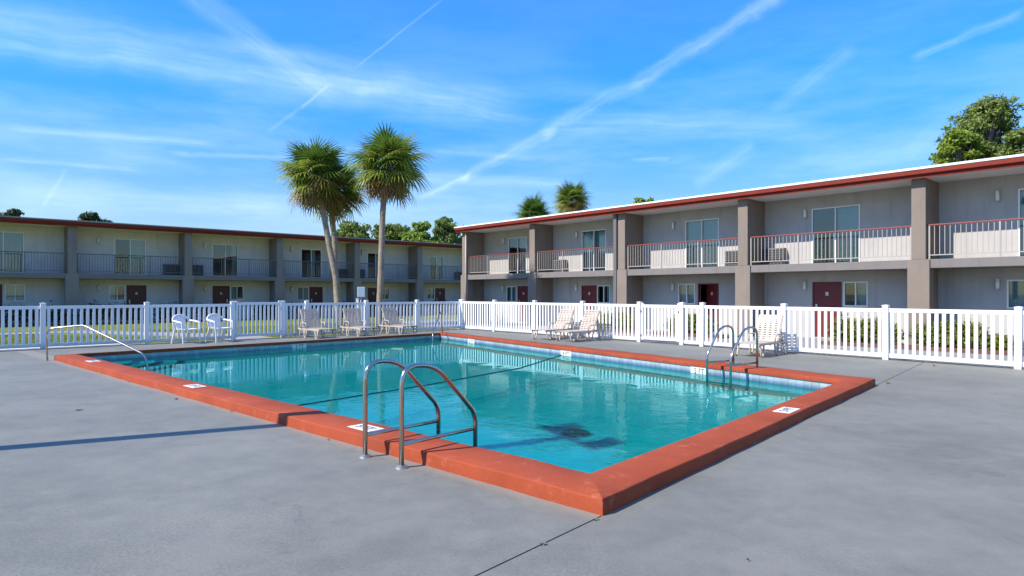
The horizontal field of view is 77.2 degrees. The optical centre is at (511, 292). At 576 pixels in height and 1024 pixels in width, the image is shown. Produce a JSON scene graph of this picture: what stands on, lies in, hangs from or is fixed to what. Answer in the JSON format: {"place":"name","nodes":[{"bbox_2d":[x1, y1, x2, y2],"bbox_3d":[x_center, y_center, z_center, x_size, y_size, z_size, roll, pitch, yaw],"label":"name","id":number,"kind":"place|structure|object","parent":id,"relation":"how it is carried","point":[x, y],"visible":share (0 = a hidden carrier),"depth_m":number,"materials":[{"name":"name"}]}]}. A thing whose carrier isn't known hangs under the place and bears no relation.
{"place":"outdoors","nodes":[
{"label":"outdoors","id":0,"kind":"place"},
{"bbox_2d":[0,208,24,216],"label":"tree","id":1,"kind":"object","parent":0,"point":[14,212],"visible":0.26,"depth_m":77.17,"materials":[{"name":"green plant"}]},
{"bbox_2d":[77,211,113,222],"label":"tree","id":2,"kind":"object","parent":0,"point":[89,216],"visible":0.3,"depth_m":77.68,"materials":[{"name":"green plant"}]},
{"bbox_2d":[0,330,271,339],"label":"path","id":3,"kind":"structure","parent":0,"point":[170,334],"depth_m":25.70,"materials":[{"name":"grey concrete"}]},
{"bbox_2d":[0,313,458,344],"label":"lawn","id":4,"kind":"structure","parent":0,"point":[90,326],"depth_m":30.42,"materials":[{"name":"green plant"}]},
{"bbox_2d":[0,300,72,325],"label":"hedge","id":5,"kind":"object","parent":4,"relation":"on","point":[33,315],"visible":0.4,"depth_m":31.84,"materials":[{"name":"green plant"}]},
{"bbox_2d":[0,344,120,349],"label":"concrete pad","id":6,"kind":"object","parent":4,"relation":"on","point":[60,346],"visible":0.11,"depth_m":18.97,"materials":[{"name":"grey concrete"}]},
{"bbox_2d":[77,300,137,323],"bbox_3d":[-21.479,1.014,34.070,2.890,1.326,0.939,0,0,-41],"label":"hedge","id":7,"kind":"object","parent":4,"relation":"on","point":[103,313],"visible":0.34,"depth_m":34.00,"materials":[{"name":"green plant"}]},
{"bbox_2d":[153,301,187,321],"bbox_3d":[-19.242,1.084,36.070,2.020,1.228,0.862,0,0,-41],"label":"hedge","id":8,"kind":"object","parent":4,"relation":"on","point":[170,312],"visible":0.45,"depth_m":35.92,"materials":[{"name":"green plant"}]},
{"bbox_2d":[192,302,225,320],"bbox_3d":[-17.616,1.074,37.519,1.946,1.275,0.892,0,0,-41],"label":"hedge","id":9,"kind":"object","parent":4,"relation":"on","point":[216,309],"visible":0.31,"depth_m":37.36,"materials":[{"name":"green plant"}]},
{"bbox_2d":[254,301,275,319],"bbox_3d":[-15.164,1.066,39.717,2.194,1.248,0.823,0,0,-41],"label":"hedge","id":10,"kind":"object","parent":4,"relation":"on","point":[266,311],"visible":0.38,"depth_m":39.52,"materials":[{"name":"green plant"}]},
{"bbox_2d":[288,299,324,318],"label":"hedge","id":11,"kind":"object","parent":4,"relation":"on","point":[301,308],"visible":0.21,"depth_m":41.03,"materials":[{"name":"green plant"}]},
{"bbox_2d":[270,135,353,326],"bbox_3d":[-9.551,-3.014,31.010,3.829,9.294,4.184,0,0,0],"label":"palm tree","id":12,"kind":"object","parent":4,"relation":"on","point":[314,189],"visible":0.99,"depth_m":30.50,"materials":[{"name":"green plant"}]},
{"bbox_2d":[311,158,369,318],"bbox_3d":[-8.839,-2.779,32.560,3.797,8.842,3.545,0,0,0],"label":"palm tree","id":13,"kind":"object","parent":4,"relation":"on","point":[351,199],"visible":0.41,"depth_m":32.46,"materials":[{"name":"green plant"}]},
{"bbox_2d":[334,301,354,316],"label":"hedge","id":14,"kind":"object","parent":4,"relation":"on","point":[346,307],"visible":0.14,"depth_m":43.14,"materials":[{"name":"green plant"}]},
{"bbox_2d":[357,287,364,329],"bbox_3d":[-6.474,0.700,27.514,0.320,1.900,0.054,0,0,-20],"label":"sign","id":15,"kind":"object","parent":4,"relation":"on","point":[360,292],"visible":0.93,"depth_m":27.51,"materials":[{"name":"white metal"}]},
{"bbox_2d":[370,300,384,315],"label":"hedge","id":16,"kind":"object","parent":4,"relation":"on","point":[371,308],"visible":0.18,"depth_m":44.44,"materials":[{"name":"green plant"}]},
{"bbox_2d":[339,121,436,326],"bbox_3d":[-5.802,-3.199,29.837,4.447,9.596,4.171,0,0,-20],"label":"palm tree","id":17,"kind":"object","parent":4,"relation":"on","point":[390,182],"visible":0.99,"depth_m":29.47,"materials":[{"name":"green plant"}]},
{"bbox_2d":[391,299,421,315],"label":"hedge","id":18,"kind":"object","parent":4,"relation":"on","point":[405,307],"visible":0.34,"depth_m":46.20,"materials":[{"name":"green plant"}]},
{"bbox_2d":[427,299,448,313],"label":"hedge","id":19,"kind":"object","parent":4,"relation":"on","point":[439,307],"visible":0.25,"depth_m":48.17,"materials":[{"name":"green plant"}]},
{"bbox_2d":[509,190,552,218],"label":"palm tree","id":20,"kind":"object","parent":4,"relation":"on","point":[532,207],"visible":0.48,"depth_m":55.40,"materials":[{"name":"green plant"}]},
{"bbox_2d":[550,180,593,213],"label":"palm tree","id":21,"kind":"object","parent":4,"relation":"on","point":[572,198],"visible":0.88,"depth_m":55.38,"materials":[{"name":"green plant"}]},
{"bbox_2d":[627,196,654,204],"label":"tree","id":22,"kind":"object","parent":4,"relation":"on","point":[640,200],"visible":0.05,"depth_m":58.88,"materials":[{"name":"green plant"}]},
{"bbox_2d":[454,154,1023,344],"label":"motel wing","id":23,"kind":"structure","parent":4,"relation":"on","point":[950,236],"depth_m":23.88,"materials":[{"name":"grey paint"}]},
{"bbox_2d":[506,286,516,301],"bbox_3d":[0.034,0.070,35.832,0.198,0.860,0.840,0,0,-41],"label":"window","id":24,"kind":"structure","parent":23,"relation":"in","point":[512,289],"depth_m":35.84,"materials":[{"name":"white"}]},
{"bbox_2d":[508,236,526,273],"bbox_3d":[0.366,-2.042,35.460,0.198,2.036,1.520,0,0,-41],"label":"sliding door","id":25,"kind":"structure","parent":23,"relation":"in","point":[523,240],"depth_m":35.39,"materials":[{"name":"white"}]},
{"bbox_2d":[518,286,527,321],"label":"door","id":26,"kind":"structure","parent":23,"relation":"in","point":[522,290],"depth_m":35.12,"materials":[{"name":"red wood"}]},
{"bbox_2d":[581,285,596,311],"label":"door","id":27,"kind":"structure","parent":23,"relation":"in","point":[588,294],"depth_m":31.47,"materials":[{"name":"red wood"}]},
{"bbox_2d":[582,229,605,270],"bbox_3d":[4.046,-2.042,31.299,0.198,2.036,1.570,0,0,-41],"label":"sliding door","id":28,"kind":"structure","parent":23,"relation":"in","point":[593,238],"depth_m":31.32,"materials":[{"name":"white"}]},
{"bbox_2d":[597,285,609,302],"bbox_3d":[4.461,0.070,30.829,0.198,0.860,0.820,0,0,-41],"label":"window","id":29,"kind":"structure","parent":23,"relation":"in","point":[608,286],"depth_m":30.78,"materials":[{"name":"white"}]},
{"bbox_2d":[678,284,694,303],"bbox_3d":[7.505,0.045,27.388,0.198,0.870,0.830,0,0,-41],"label":"window","id":30,"kind":"structure","parent":23,"relation":"in","point":[687,290],"depth_m":27.41,"materials":[{"name":"white"}]},
{"bbox_2d":[685,218,718,267],"bbox_3d":[7.989,-2.042,26.843,0.198,2.036,1.590,0,0,-41],"label":"sliding door","id":31,"kind":"structure","parent":23,"relation":"in","point":[703,229],"depth_m":26.86,"materials":[{"name":"white"}]},
{"bbox_2d":[698,283,718,330],"bbox_3d":[8.290,0.605,26.714,0.463,1.990,0.960,0,0,-41],"label":"door","id":32,"kind":"structure","parent":23,"relation":"in","point":[712,289],"depth_m":26.66,"materials":[{"name":"red wood"}]},
{"bbox_2d":[812,282,841,336],"bbox_3d":[11.304,0.605,23.014,0.110,1.990,1.020,0,0,-41],"label":"door","id":33,"kind":"structure","parent":23,"relation":"in","point":[824,294],"depth_m":23.03,"materials":[{"name":"red wood"}]},
{"bbox_2d":[812,204,859,262],"bbox_3d":[11.540,-2.042,22.828,0.198,2.036,1.650,0,0,-41],"label":"sliding door","id":34,"kind":"structure","parent":23,"relation":"in","point":[847,217],"depth_m":22.68,"materials":[{"name":"white"}]},
{"bbox_2d":[843,281,867,306],"bbox_3d":[11.987,0.045,22.322,0.197,0.870,0.800,0,0,-41],"label":"window","id":35,"kind":"structure","parent":23,"relation":"in","point":[861,288],"depth_m":22.26,"materials":[{"name":"white"}]},
{"bbox_2d":[1007,279,1023,308],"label":"window","id":36,"kind":"structure","parent":23,"relation":"in","point":[1016,286],"depth_m":19.05,"materials":[{"name":"white"}]},
{"bbox_2d":[1018,188,1023,255],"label":"sliding door","id":37,"kind":"structure","parent":23,"relation":"in","point":[1020,191],"depth_m":18.90,"materials":[{"name":"white"}]},
{"bbox_2d":[0,215,461,324],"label":"motel wing","id":38,"kind":"structure","parent":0,"point":[60,262],"depth_m":38.91,"materials":[{"name":"grey paint"}]},
{"bbox_2d":[0,284,1,323],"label":"door","id":39,"kind":"structure","parent":38,"relation":"in","point":[0,284],"depth_m":32.77,"materials":[{"name":"red wood"}]},
{"bbox_2d":[0,231,23,272],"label":"sliding door","id":40,"kind":"structure","parent":38,"relation":"in","point":[9,241],"depth_m":33.17,"materials":[{"name":"white"}]},
{"bbox_2d":[5,284,24,300],"bbox_3d":[-25.723,-0.005,33.207,0.840,0.890,0.198,0,0,-41],"label":"window","id":41,"kind":"structure","parent":38,"relation":"in","point":[13,292],"depth_m":33.21,"materials":[{"name":"white"}]},
{"bbox_2d":[109,285,124,300],"bbox_3d":[-22.308,0.000,36.228,0.800,0.880,0.197,0,0,-41],"label":"window","id":42,"kind":"structure","parent":38,"relation":"in","point":[111,287],"depth_m":36.15,"materials":[{"name":"white"}]},
{"bbox_2d":[114,238,145,274],"bbox_3d":[-21.831,-2.042,36.650,1.560,2.036,0.198,0,0,-41],"label":"sliding door","id":43,"kind":"structure","parent":38,"relation":"in","point":[136,247],"depth_m":36.94,"materials":[{"name":"white"}]},
{"bbox_2d":[127,285,145,320],"bbox_3d":[-21.552,0.585,36.826,1.000,2.030,0.110,0,0,-41],"label":"door","id":44,"kind":"structure","parent":38,"relation":"in","point":[136,294],"depth_m":36.83,"materials":[{"name":"red wood"}]},
{"bbox_2d":[213,286,229,317],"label":"door","id":45,"kind":"structure","parent":38,"relation":"in","point":[221,294],"depth_m":39.93,"materials":[{"name":"red wood"}]},
{"bbox_2d":[212,244,237,275],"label":"sliding door","id":46,"kind":"structure","parent":38,"relation":"in","point":[233,246],"depth_m":40.50,"materials":[{"name":"white"}]},
{"bbox_2d":[230,286,243,299],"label":"window","id":47,"kind":"structure","parent":38,"relation":"in","point":[233,289],"depth_m":40.52,"materials":[{"name":"white"}]},
{"bbox_2d":[297,287,308,299],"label":"window","id":48,"kind":"structure","parent":38,"relation":"in","point":[301,291],"depth_m":43.45,"materials":[{"name":"white"}]},
{"bbox_2d":[301,249,321,277],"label":"sliding door","id":49,"kind":"structure","parent":38,"relation":"in","point":[312,251],"depth_m":43.97,"materials":[{"name":"white"}]},
{"bbox_2d":[309,287,322,315],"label":"door","id":50,"kind":"structure","parent":38,"relation":"in","point":[316,293],"depth_m":44.01,"materials":[{"name":"red wood"}]},
{"bbox_2d":[367,253,377,277],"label":"sliding door","id":51,"kind":"structure","parent":38,"relation":"in","point":[376,254],"depth_m":47.02,"materials":[{"name":"white"}]},
{"bbox_2d":[368,288,376,314],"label":"door","id":52,"kind":"structure","parent":38,"relation":"in","point":[372,292],"depth_m":46.86,"materials":[{"name":"red wood"}]},
{"bbox_2d":[383,288,388,299],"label":"window","id":53,"kind":"structure","parent":38,"relation":"in","point":[383,288],"depth_m":47.62,"materials":[{"name":"white"}]},
{"bbox_2d":[427,288,434,298],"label":"window","id":54,"kind":"structure","parent":38,"relation":"in","point":[431,289],"depth_m":50.44,"materials":[{"name":"white"}]},
{"bbox_2d":[429,256,442,279],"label":"sliding door","id":55,"kind":"structure","parent":38,"relation":"in","point":[437,259],"depth_m":50.84,"materials":[{"name":"white"}]},
{"bbox_2d":[435,288,444,312],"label":"door","id":56,"kind":"structure","parent":38,"relation":"in","point":[439,292],"depth_m":50.79,"materials":[{"name":"red wood"}]},
{"bbox_2d":[330,220,372,238],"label":"tree","id":57,"kind":"object","parent":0,"point":[353,229],"visible":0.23,"depth_m":82.23,"materials":[{"name":"green plant"}]},
{"bbox_2d":[371,223,411,240],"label":"tree","id":58,"kind":"object","parent":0,"point":[394,231],"visible":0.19,"depth_m":86.27,"materials":[{"name":"green plant"}]},
{"bbox_2d":[401,221,443,242],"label":"tree","id":59,"kind":"object","parent":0,"point":[418,234],"visible":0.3,"depth_m":79.56,"materials":[{"name":"green plant"}]},
{"bbox_2d":[432,215,460,243],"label":"tree","id":60,"kind":"object","parent":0,"point":[444,225],"visible":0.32,"depth_m":82.83,"materials":[{"name":"green plant"}]},
{"bbox_2d":[108,339,816,472],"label":"water","id":61,"kind":"structure","parent":0,"point":[586,415],"depth_m":10.94,"materials":[{"name":"teal liquid"}]},
{"bbox_2d":[0,329,1023,575],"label":"pool deck","id":62,"kind":"structure","parent":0,"point":[914,469],"depth_m":5.04,"materials":[{"name":"paint"}]},
{"bbox_2d":[45,325,147,366],"bbox_3d":[-9.659,1.478,15.021,2.720,1.445,0.238,0,0,9],"label":"handrail","id":63,"kind":"object","parent":62,"relation":"on","point":[96,331],"visible":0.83,"depth_m":15.11,"materials":[{"name":"metal"}]},
{"bbox_2d":[171,314,200,343],"bbox_3d":[-10.351,1.140,20.325,0.632,0.927,0.702,0,0,26],"label":"armchair","id":64,"kind":"object","parent":62,"relation":"on","point":[180,322],"visible":1,"depth_m":20.38,"materials":[{"name":"white plastic"}]},
{"bbox_2d":[205,313,233,342],"bbox_3d":[-9.578,1.140,20.980,0.632,0.927,0.702,0,0,32],"label":"armchair","id":65,"kind":"object","parent":62,"relation":"on","point":[214,319],"visible":1,"depth_m":21.05,"materials":[{"name":"white plastic"}]},
{"bbox_2d":[0,299,460,348],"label":"picket fence","id":66,"kind":"object","parent":62,"relation":"on","point":[148,320],"visible":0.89,"depth_m":20.40,"materials":[{"name":"white plastic"}]},
{"bbox_2d":[235,301,280,336],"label":"gate","id":67,"kind":"structure","parent":66,"relation":"attached to","point":[278,317],"depth_m":22.37,"materials":[{"name":"white plastic"}]},
{"bbox_2d":[297,309,336,338],"bbox_3d":[-6.908,1.091,22.685,0.746,1.020,1.700,0,0,-43],"label":"sun lounger","id":68,"kind":"object","parent":62,"relation":"on","point":[307,327],"visible":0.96,"depth_m":22.93,"materials":[{"name":"beige plastic"}]},
{"bbox_2d":[340,308,377,336],"bbox_3d":[-5.685,1.091,23.754,0.746,1.020,1.700,0,0,-40],"label":"sun lounger","id":69,"kind":"object","parent":62,"relation":"on","point":[357,326],"visible":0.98,"depth_m":24.02,"materials":[{"name":"beige plastic"}]},
{"bbox_2d":[379,307,417,333],"bbox_3d":[-4.431,1.091,24.904,0.746,1.020,1.700,0,0,-44],"label":"sun lounger","id":70,"kind":"object","parent":62,"relation":"on","point":[388,322],"visible":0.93,"depth_m":25.13,"materials":[{"name":"beige plastic"}]},
{"bbox_2d":[359,359,477,469],"bbox_3d":[-0.906,1.653,6.400,0.692,1.994,1.052,0,0,42],"label":"pool ladder","id":71,"kind":"object","parent":62,"relation":"attached to","point":[402,426],"visible":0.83,"depth_m":6.25,"materials":[{"name":"metal"}]},
{"bbox_2d":[54,332,875,516],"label":"swimming pool","id":72,"kind":"structure","parent":62,"relation":"in","point":[605,491],"depth_m":7.41,"materials":[{"name":"paint"}]},
{"bbox_2d":[299,355,560,405],"bbox_3d":[-0.894,1.694,13.184,0.560,0.019,9.775,0,0,31],"label":"divider rope","id":73,"kind":"object","parent":72,"relation":"attached to","point":[423,385],"visible":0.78,"depth_m":11.60,"materials":[{"name":"black"}]},
{"bbox_2d":[432,311,442,340],"bbox_3d":[-2.716,1.495,23.376,0.061,1.610,1.608,0,0,7],"label":"handrail","id":74,"kind":"object","parent":72,"relation":"attached to","point":[436,324],"visible":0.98,"depth_m":23.58,"materials":[{"name":"metal"}]},
{"bbox_2d":[706,325,758,381],"bbox_3d":[4.375,1.653,12.747,0.912,1.994,0.692,0,0,-33],"label":"pool ladder","id":75,"kind":"object","parent":72,"relation":"attached to","point":[731,362],"visible":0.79,"depth_m":12.70,"materials":[{"name":"metal"}]},
{"bbox_2d":[531,309,577,339],"bbox_3d":[1.501,1.091,22.311,1.700,1.020,0.746,0,0,-44],"label":"sun lounger","id":76,"kind":"object","parent":62,"relation":"on","point":[560,322],"visible":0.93,"depth_m":22.50,"materials":[{"name":"beige plastic"}]},
{"bbox_2d":[554,310,603,341],"bbox_3d":[2.258,1.091,21.407,1.700,1.020,0.746,0,0,-40],"label":"sun lounger","id":77,"kind":"object","parent":62,"relation":"on","point":[591,327],"visible":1,"depth_m":21.55,"materials":[{"name":"beige plastic"}]},
{"bbox_2d":[460,299,1023,369],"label":"picket fence","id":78,"kind":"object","parent":62,"relation":"on","point":[885,321],"visible":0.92,"depth_m":16.59,"materials":[{"name":"white plastic"}]},
{"bbox_2d":[640,303,678,341],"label":"gate","id":79,"kind":"structure","parent":78,"relation":"attached to","point":[643,322],"depth_m":20.25,"materials":[{"name":"white plastic"}]},
{"bbox_2d":[734,315,786,357],"bbox_3d":[6.412,1.091,16.543,1.700,1.020,0.746,0,0,-45],"label":"sun lounger","id":80,"kind":"object","parent":62,"relation":"on","point":[767,339],"visible":0.97,"depth_m":16.76,"materials":[{"name":"beige plastic"}]},
{"bbox_2d":[0,0,1023,243],"label":"sky","id":81,"kind":"structure","parent":0,"point":[179,113],"materials":[{"name":"blue"}]},
{"bbox_2d":[370,319,1023,367],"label":"walkway","id":82,"kind":"structure","parent":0,"point":[875,350],"depth_m":20.23,"materials":[{"name":"grey concrete"}]},
{"bbox_2d":[575,327,719,338],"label":"kerb","id":83,"kind":"structure","parent":82,"relation":"on","point":[694,335],"depth_m":24.86,"materials":[{"name":"grey concrete"}]},
{"bbox_2d":[821,341,1023,356],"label":"kerb","id":84,"kind":"structure","parent":82,"relation":"on","point":[932,348],"depth_m":17.94,"materials":[{"name":"grey concrete"}]},
{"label":"planting bed","id":85,"kind":"structure","parent":82,"relation":"on","visible":0},
{"bbox_2d":[590,311,634,329],"bbox_3d":[4.112,1.213,27.359,1.031,1.090,2.813,0,0,-41],"label":"hedge","id":86,"kind":"object","parent":85,"relation":"on","point":[615,321],"visible":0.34,"depth_m":26.84,"materials":[{"name":"green plant"}]},
{"bbox_2d":[663,313,718,334],"bbox_3d":[6.793,1.216,24.361,0.954,1.089,2.311,0,0,-41],"label":"hedge","id":87,"kind":"object","parent":85,"relation":"on","point":[694,323],"visible":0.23,"depth_m":24.00,"materials":[{"name":"green plant"}]},
{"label":"planting bed","id":88,"kind":"structure","parent":82,"relation":"on","visible":0},
{"bbox_2d":[827,314,904,344],"bbox_3d":[10.847,1.182,19.695,0.985,1.102,2.271,0,0,-41],"label":"hedge","id":89,"kind":"object","parent":88,"relation":"on","point":[862,331],"visible":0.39,"depth_m":19.62,"materials":[{"name":"green plant"}]},
{"bbox_2d":[909,318,990,348],"bbox_3d":[12.308,1.200,18.099,0.968,1.018,2.116,0,0,-41],"label":"hedge","id":90,"kind":"object","parent":88,"relation":"on","point":[948,335],"visible":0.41,"depth_m":17.87,"materials":[{"name":"green plant"}]},
{"bbox_2d":[978,333,1023,350],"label":"hedge","id":91,"kind":"object","parent":88,"relation":"on","point":[997,342],"visible":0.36,"depth_m":17.05,"materials":[{"name":"green plant"}]},
{"bbox_2d":[928,127,987,164],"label":"tree","id":92,"kind":"object","parent":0,"point":[957,145],"visible":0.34,"depth_m":43.50,"materials":[{"name":"green plant"}]},
{"bbox_2d":[933,90,1023,159],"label":"tree","id":93,"kind":"object","parent":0,"point":[992,120],"visible":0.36,"depth_m":45.01,"materials":[{"name":"green plant"}]},
{"bbox_2d":[985,126,1023,157],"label":"tree","id":94,"kind":"object","parent":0,"point":[1013,140],"visible":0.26,"depth_m":43.24,"materials":[{"name":"green plant"}]}
]}

